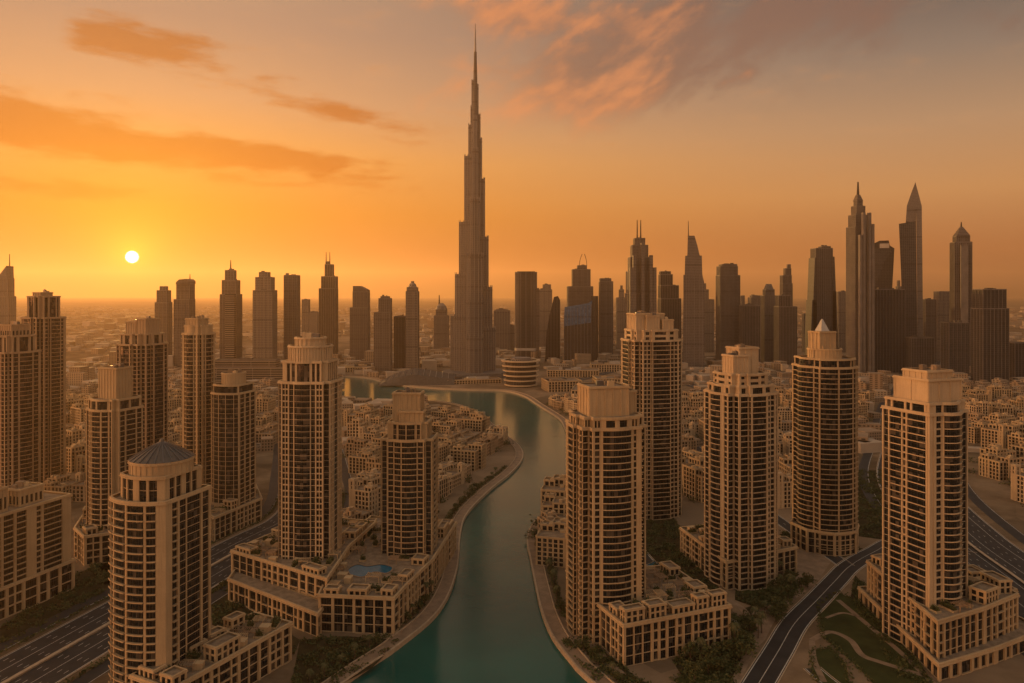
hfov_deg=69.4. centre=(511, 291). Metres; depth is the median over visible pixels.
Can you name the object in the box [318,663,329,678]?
palm tree
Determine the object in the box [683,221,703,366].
skyscraper
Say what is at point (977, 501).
service road
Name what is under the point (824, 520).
residential tower
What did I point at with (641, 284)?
skyscraper
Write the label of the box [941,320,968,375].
office tower
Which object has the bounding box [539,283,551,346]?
office tower
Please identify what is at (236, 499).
residential tower
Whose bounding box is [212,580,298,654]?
planting bed
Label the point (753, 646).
garden tree
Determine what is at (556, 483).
building
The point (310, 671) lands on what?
palm tree
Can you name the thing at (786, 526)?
road
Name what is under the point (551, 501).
building
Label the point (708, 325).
office tower
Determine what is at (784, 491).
building
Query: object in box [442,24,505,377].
skyscraper
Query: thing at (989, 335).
office tower
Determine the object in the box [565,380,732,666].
residential tower
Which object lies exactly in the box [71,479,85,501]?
building
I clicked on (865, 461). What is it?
service road
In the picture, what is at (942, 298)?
office tower
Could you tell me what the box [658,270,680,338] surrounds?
skyscraper
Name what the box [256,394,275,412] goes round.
building
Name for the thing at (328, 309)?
skyscraper
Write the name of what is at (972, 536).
road markings
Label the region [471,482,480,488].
garden tree
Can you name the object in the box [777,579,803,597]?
garden tree
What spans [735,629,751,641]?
garden tree
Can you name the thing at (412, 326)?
skyscraper
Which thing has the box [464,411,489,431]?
building
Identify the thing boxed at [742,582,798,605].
lawn
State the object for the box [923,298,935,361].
office tower
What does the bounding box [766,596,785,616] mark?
garden tree
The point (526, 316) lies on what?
skyscraper
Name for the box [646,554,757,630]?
road
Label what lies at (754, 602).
garden tree
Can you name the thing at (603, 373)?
road
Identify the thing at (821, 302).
skyscraper
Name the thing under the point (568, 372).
shopping hall
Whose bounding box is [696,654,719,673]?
garden tree
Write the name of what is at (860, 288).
skyscraper
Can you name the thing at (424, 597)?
garden tree
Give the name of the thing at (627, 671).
planting bed
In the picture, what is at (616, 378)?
shopping hall
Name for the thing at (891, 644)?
path
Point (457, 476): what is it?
building
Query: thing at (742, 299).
office tower
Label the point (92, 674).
service road
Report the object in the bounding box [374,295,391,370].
skyscraper
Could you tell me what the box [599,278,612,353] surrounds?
skyscraper
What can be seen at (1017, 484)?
building
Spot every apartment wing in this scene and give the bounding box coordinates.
[128,611,293,682]
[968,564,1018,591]
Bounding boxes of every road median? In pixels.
[1,553,230,682]
[968,541,1023,582]
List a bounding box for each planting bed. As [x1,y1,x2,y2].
[0,563,109,641]
[92,563,109,584]
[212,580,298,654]
[293,636,386,682]
[595,644,644,682]
[646,518,718,588]
[672,606,751,682]
[735,589,749,604]
[851,575,926,673]
[858,470,881,538]
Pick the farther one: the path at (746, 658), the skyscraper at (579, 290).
the skyscraper at (579, 290)
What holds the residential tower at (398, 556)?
on the ground at (994, 496)
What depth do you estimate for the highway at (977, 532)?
553.65 m
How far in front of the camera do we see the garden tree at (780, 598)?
454.09 m
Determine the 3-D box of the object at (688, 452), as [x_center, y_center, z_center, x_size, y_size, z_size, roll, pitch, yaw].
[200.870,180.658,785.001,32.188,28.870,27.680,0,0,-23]
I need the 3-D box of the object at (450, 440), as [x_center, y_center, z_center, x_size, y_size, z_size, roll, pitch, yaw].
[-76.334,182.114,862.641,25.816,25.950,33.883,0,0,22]
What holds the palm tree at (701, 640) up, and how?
on the lawn at (684, 680)
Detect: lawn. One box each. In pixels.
[675,613,747,682]
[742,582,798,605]
[812,648,848,682]
[819,593,925,682]
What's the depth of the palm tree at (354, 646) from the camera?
391.76 m
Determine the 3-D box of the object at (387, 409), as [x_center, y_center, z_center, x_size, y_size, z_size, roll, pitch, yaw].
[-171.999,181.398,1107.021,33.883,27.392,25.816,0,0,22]
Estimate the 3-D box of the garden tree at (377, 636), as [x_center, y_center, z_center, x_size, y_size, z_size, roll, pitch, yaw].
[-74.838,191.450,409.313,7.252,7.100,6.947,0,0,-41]
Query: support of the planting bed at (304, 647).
on the ground at (994, 496)
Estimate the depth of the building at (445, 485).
703.61 m
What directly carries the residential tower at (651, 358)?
on the ground at (994, 496)
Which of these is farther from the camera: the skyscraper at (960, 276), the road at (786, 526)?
the skyscraper at (960, 276)
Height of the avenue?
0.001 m
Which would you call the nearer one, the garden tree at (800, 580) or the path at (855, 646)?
the path at (855, 646)
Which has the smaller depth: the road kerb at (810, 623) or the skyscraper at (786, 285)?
the road kerb at (810, 623)
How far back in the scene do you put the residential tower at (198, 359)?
634.98 m
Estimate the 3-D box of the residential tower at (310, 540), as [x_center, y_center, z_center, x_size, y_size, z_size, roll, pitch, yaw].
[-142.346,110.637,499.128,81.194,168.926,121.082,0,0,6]
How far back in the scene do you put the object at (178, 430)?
910.40 m
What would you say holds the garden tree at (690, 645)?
on the lawn at (684, 680)
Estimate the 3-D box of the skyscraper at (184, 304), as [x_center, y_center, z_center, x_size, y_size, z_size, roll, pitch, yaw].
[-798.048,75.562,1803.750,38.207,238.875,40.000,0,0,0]
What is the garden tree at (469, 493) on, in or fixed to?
on the ground at (994, 496)
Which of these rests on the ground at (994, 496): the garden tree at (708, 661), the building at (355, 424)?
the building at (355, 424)
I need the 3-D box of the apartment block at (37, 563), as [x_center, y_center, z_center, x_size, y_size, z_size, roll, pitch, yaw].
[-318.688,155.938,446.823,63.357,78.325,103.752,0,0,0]
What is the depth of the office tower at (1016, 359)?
1626.60 m
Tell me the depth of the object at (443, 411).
1082.02 m
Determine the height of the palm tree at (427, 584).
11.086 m
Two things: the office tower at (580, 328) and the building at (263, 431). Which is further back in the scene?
the office tower at (580, 328)
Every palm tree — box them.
[306,668,313,682]
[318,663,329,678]
[337,654,343,663]
[350,643,358,658]
[365,634,373,647]
[409,603,416,615]
[423,582,429,594]
[553,586,560,600]
[609,661,615,672]
[695,637,706,656]
[728,622,740,647]
[748,606,760,628]
[753,618,763,637]
[756,611,767,632]
[778,560,784,573]
[784,574,797,591]
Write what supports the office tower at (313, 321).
on the ground at (994, 496)
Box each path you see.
[727,599,755,682]
[809,630,937,680]
[809,639,826,681]
[825,612,855,617]
[836,600,935,682]
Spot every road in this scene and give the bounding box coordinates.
[0,422,277,649]
[70,450,351,682]
[579,372,612,380]
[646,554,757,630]
[697,446,843,563]
[858,373,1023,655]
[968,484,1023,543]
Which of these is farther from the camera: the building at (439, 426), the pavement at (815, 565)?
the building at (439, 426)
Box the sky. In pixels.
[0,0,1023,297]
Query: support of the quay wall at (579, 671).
on the ground at (994, 496)
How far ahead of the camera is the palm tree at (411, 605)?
445.24 m
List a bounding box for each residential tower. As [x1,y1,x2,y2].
[0,321,40,485]
[20,289,66,482]
[73,363,143,565]
[108,438,212,682]
[115,316,168,448]
[181,315,215,484]
[210,368,262,541]
[230,332,376,595]
[317,387,457,634]
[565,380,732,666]
[620,310,682,519]
[679,343,798,590]
[789,319,859,556]
[857,364,1023,681]
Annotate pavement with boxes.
[566,628,635,682]
[752,548,830,647]
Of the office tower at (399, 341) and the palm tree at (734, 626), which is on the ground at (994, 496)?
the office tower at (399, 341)
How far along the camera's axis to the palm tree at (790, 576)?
477.17 m
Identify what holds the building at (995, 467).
on the ground at (994, 496)
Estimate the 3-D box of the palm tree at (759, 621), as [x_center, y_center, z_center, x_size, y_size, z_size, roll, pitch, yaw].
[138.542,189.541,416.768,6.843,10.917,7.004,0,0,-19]
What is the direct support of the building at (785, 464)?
on the ground at (994, 496)
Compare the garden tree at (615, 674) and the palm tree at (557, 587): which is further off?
the palm tree at (557, 587)
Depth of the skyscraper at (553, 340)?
2074.02 m
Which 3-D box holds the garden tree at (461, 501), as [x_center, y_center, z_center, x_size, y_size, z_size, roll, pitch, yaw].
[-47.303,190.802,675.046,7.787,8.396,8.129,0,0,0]
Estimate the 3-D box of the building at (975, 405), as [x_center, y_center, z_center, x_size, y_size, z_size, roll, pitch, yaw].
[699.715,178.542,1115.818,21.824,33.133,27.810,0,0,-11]
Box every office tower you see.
[302,299,309,332]
[309,311,318,332]
[394,315,405,368]
[494,308,509,349]
[510,324,514,350]
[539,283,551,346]
[564,296,597,361]
[616,285,624,349]
[704,283,713,351]
[739,303,759,361]
[740,295,744,304]
[748,295,760,351]
[774,294,796,364]
[802,313,805,351]
[836,290,845,351]
[875,288,904,372]
[896,280,900,288]
[905,336,933,367]
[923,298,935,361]
[933,291,949,360]
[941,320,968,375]
[971,288,1008,383]
[1009,342,1023,377]
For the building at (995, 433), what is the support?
on the ground at (994, 496)
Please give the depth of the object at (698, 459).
728.42 m
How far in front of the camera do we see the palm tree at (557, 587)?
462.99 m
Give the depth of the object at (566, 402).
1195.82 m
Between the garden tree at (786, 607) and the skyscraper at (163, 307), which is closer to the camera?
the garden tree at (786, 607)
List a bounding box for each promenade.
[325,396,521,682]
[353,376,611,682]
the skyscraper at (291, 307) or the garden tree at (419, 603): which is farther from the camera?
the skyscraper at (291, 307)
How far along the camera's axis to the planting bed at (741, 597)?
472.30 m
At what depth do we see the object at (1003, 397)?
1272.28 m
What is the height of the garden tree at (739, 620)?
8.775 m
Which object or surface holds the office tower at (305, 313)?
on the ground at (994, 496)
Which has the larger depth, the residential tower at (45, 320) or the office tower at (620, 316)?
the office tower at (620, 316)
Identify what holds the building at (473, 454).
on the ground at (994, 496)
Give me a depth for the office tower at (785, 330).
1984.94 m
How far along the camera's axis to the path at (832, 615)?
447.24 m
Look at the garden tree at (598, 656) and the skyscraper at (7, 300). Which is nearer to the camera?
the garden tree at (598, 656)
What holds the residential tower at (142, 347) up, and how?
on the ground at (994, 496)
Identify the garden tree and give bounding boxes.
[371,632,380,643]
[404,610,412,620]
[415,600,422,609]
[418,594,430,604]
[456,496,463,503]
[464,490,476,495]
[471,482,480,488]
[546,566,558,574]
[555,600,565,608]
[575,634,590,649]
[588,647,598,656]
[589,652,605,663]
[610,669,622,680]
[677,641,699,658]
[681,660,702,679]
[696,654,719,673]
[699,644,717,659]
[711,641,725,657]
[718,639,740,658]
[731,614,746,629]
[734,635,756,658]
[734,635,758,654]
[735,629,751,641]
[739,614,757,631]
[751,599,762,607]
[762,590,793,606]
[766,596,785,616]
[768,604,786,621]
[771,576,787,584]
[772,600,789,611]
[775,584,787,595]
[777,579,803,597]
[783,569,795,580]
[785,577,797,588]
[797,577,808,587]
[802,572,817,585]
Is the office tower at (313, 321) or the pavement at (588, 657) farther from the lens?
the office tower at (313, 321)
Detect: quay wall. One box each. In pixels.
[322,396,522,682]
[342,375,614,682]
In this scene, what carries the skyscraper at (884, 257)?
on the ground at (994, 496)
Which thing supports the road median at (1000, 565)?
on the highway at (977, 532)
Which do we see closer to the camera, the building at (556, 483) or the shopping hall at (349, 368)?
the building at (556, 483)
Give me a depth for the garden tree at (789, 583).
483.87 m
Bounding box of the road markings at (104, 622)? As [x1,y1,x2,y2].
[0,511,277,682]
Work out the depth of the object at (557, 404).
1233.60 m
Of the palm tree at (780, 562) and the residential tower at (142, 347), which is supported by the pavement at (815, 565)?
the palm tree at (780, 562)
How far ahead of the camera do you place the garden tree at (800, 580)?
486.12 m
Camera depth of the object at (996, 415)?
1017.12 m
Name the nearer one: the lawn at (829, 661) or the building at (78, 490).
the lawn at (829, 661)
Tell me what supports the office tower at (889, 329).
on the ground at (994, 496)
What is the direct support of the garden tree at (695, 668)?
on the lawn at (684, 680)
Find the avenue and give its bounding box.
[741,540,881,682]
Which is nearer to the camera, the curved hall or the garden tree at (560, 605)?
the garden tree at (560, 605)
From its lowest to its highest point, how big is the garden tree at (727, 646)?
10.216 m
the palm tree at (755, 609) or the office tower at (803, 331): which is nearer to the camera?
the palm tree at (755, 609)
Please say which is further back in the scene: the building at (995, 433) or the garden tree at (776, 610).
the building at (995, 433)
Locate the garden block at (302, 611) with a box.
[227,569,323,636]
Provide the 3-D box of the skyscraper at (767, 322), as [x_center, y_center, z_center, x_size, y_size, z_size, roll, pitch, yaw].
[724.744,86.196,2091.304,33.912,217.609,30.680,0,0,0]
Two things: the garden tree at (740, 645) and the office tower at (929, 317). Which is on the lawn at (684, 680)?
the garden tree at (740, 645)
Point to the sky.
(146, 146)
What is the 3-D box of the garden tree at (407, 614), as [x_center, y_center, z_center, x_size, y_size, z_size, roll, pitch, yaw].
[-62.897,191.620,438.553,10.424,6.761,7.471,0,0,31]
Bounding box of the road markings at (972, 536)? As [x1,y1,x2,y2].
[877,362,1023,606]
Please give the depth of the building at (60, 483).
710.03 m
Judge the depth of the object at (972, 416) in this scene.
1069.69 m
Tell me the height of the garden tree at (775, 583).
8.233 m
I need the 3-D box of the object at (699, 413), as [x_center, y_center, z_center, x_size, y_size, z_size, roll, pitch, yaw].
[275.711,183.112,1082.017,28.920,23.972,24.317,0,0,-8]
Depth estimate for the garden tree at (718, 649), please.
392.19 m
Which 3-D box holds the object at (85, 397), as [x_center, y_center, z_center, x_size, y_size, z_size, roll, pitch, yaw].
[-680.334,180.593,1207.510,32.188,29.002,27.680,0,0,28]
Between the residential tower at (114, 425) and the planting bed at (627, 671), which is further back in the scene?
the residential tower at (114, 425)
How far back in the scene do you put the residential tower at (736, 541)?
489.43 m
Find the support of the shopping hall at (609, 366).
on the ground at (994, 496)
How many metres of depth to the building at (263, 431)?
946.72 m
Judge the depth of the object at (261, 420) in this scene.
1038.15 m
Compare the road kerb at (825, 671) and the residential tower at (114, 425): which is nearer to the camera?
the road kerb at (825, 671)
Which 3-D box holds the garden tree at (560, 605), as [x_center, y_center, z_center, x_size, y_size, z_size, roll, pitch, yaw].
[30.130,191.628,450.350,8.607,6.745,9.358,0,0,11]
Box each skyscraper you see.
[0,254,15,323]
[155,286,171,354]
[174,277,195,367]
[220,260,241,357]
[253,271,276,357]
[284,273,299,359]
[319,255,337,353]
[350,286,369,360]
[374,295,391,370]
[406,281,418,368]
[434,295,448,348]
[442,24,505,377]
[515,271,538,357]
[545,296,559,361]
[567,254,592,306]
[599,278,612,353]
[625,220,656,327]
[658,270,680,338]
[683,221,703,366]
[716,263,739,359]
[761,284,774,361]
[780,264,792,305]
[805,245,837,354]
[846,182,874,371]
[875,240,893,288]
[899,182,922,336]
[950,222,971,365]
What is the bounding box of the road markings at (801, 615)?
[742,540,881,682]
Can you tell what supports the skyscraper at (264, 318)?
on the ground at (994, 496)
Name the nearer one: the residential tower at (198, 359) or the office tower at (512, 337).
the residential tower at (198, 359)
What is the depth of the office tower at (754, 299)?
2388.54 m
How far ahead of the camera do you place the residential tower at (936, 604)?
401.62 m
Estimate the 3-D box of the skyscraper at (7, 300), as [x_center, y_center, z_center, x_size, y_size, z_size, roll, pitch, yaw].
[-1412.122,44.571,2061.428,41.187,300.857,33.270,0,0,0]
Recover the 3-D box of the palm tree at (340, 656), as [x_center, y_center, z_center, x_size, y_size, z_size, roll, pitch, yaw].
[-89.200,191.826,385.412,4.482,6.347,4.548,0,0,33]
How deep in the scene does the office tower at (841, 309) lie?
2388.30 m
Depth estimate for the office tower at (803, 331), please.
2400.13 m
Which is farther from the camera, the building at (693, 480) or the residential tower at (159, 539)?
the building at (693, 480)
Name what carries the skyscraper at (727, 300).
on the ground at (994, 496)
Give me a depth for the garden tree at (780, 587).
468.52 m
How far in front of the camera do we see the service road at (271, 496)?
469.15 m
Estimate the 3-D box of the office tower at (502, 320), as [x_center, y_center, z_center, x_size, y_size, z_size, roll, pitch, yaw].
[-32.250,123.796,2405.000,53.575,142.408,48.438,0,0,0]
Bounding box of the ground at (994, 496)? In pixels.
[0,298,1023,682]
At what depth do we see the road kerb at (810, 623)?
434.83 m
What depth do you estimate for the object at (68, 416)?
1101.94 m
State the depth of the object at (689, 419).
1037.72 m
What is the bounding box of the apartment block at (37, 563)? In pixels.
[0,480,76,620]
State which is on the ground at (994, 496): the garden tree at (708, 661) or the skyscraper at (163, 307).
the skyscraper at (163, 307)
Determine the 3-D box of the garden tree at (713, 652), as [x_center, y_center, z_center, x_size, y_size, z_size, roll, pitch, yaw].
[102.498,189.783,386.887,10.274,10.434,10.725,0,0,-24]
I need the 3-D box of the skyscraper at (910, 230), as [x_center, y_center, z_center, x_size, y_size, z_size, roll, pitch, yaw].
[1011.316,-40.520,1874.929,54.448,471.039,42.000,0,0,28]
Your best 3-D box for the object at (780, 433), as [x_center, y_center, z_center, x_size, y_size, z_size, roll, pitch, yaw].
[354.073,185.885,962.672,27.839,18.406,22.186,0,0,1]
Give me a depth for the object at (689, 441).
896.02 m
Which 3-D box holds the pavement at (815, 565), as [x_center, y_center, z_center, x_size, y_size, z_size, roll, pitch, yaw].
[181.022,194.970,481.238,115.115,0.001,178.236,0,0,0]
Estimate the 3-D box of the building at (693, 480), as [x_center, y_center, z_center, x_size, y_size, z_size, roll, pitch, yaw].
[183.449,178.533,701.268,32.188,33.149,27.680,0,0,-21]
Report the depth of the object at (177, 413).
1100.00 m
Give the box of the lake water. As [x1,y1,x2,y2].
[342,377,586,682]
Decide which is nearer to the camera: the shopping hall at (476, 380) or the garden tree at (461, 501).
the garden tree at (461, 501)
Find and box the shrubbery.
[0,387,1023,682]
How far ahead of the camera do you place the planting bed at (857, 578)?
470.76 m
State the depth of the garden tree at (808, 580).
485.76 m
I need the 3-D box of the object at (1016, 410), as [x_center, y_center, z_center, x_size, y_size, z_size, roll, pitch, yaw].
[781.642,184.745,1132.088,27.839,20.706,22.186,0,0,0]
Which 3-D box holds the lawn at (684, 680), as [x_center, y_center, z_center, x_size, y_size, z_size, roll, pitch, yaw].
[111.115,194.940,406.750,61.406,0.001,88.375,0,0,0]
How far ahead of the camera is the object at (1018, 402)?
1173.15 m
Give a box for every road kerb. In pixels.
[0,510,277,682]
[740,539,976,682]
[778,514,854,565]
[803,667,839,682]
[876,363,1022,550]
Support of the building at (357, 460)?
on the ground at (994, 496)
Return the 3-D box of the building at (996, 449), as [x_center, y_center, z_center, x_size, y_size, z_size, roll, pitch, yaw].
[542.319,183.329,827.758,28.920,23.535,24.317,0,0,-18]
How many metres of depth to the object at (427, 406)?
1096.88 m
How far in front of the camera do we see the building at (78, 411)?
1089.39 m
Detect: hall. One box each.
[215,358,282,379]
[338,363,370,371]
[379,368,454,385]
[447,376,501,384]
[541,377,581,391]
[547,367,598,376]
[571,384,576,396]
[590,361,620,371]
[592,375,620,382]
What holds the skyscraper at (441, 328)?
on the ground at (994, 496)
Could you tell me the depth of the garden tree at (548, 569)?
504.60 m
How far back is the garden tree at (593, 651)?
394.56 m
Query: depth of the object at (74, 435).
885.50 m
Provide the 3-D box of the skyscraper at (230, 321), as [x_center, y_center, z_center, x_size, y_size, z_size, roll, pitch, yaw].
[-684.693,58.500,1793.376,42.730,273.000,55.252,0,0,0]
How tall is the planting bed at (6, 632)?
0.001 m
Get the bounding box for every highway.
[0,512,277,682]
[877,360,1023,617]
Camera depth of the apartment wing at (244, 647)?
364.08 m
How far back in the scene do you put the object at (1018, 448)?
833.61 m
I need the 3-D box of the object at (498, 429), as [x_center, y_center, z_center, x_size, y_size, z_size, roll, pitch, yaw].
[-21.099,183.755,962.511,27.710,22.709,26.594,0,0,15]
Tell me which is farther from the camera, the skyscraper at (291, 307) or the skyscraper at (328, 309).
the skyscraper at (328, 309)
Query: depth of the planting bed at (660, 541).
566.94 m
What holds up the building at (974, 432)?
on the ground at (994, 496)
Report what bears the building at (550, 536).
on the ground at (994, 496)
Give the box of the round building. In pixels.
[501,357,539,387]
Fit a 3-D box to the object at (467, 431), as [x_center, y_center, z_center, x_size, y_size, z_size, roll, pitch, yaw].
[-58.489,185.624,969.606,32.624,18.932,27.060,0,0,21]

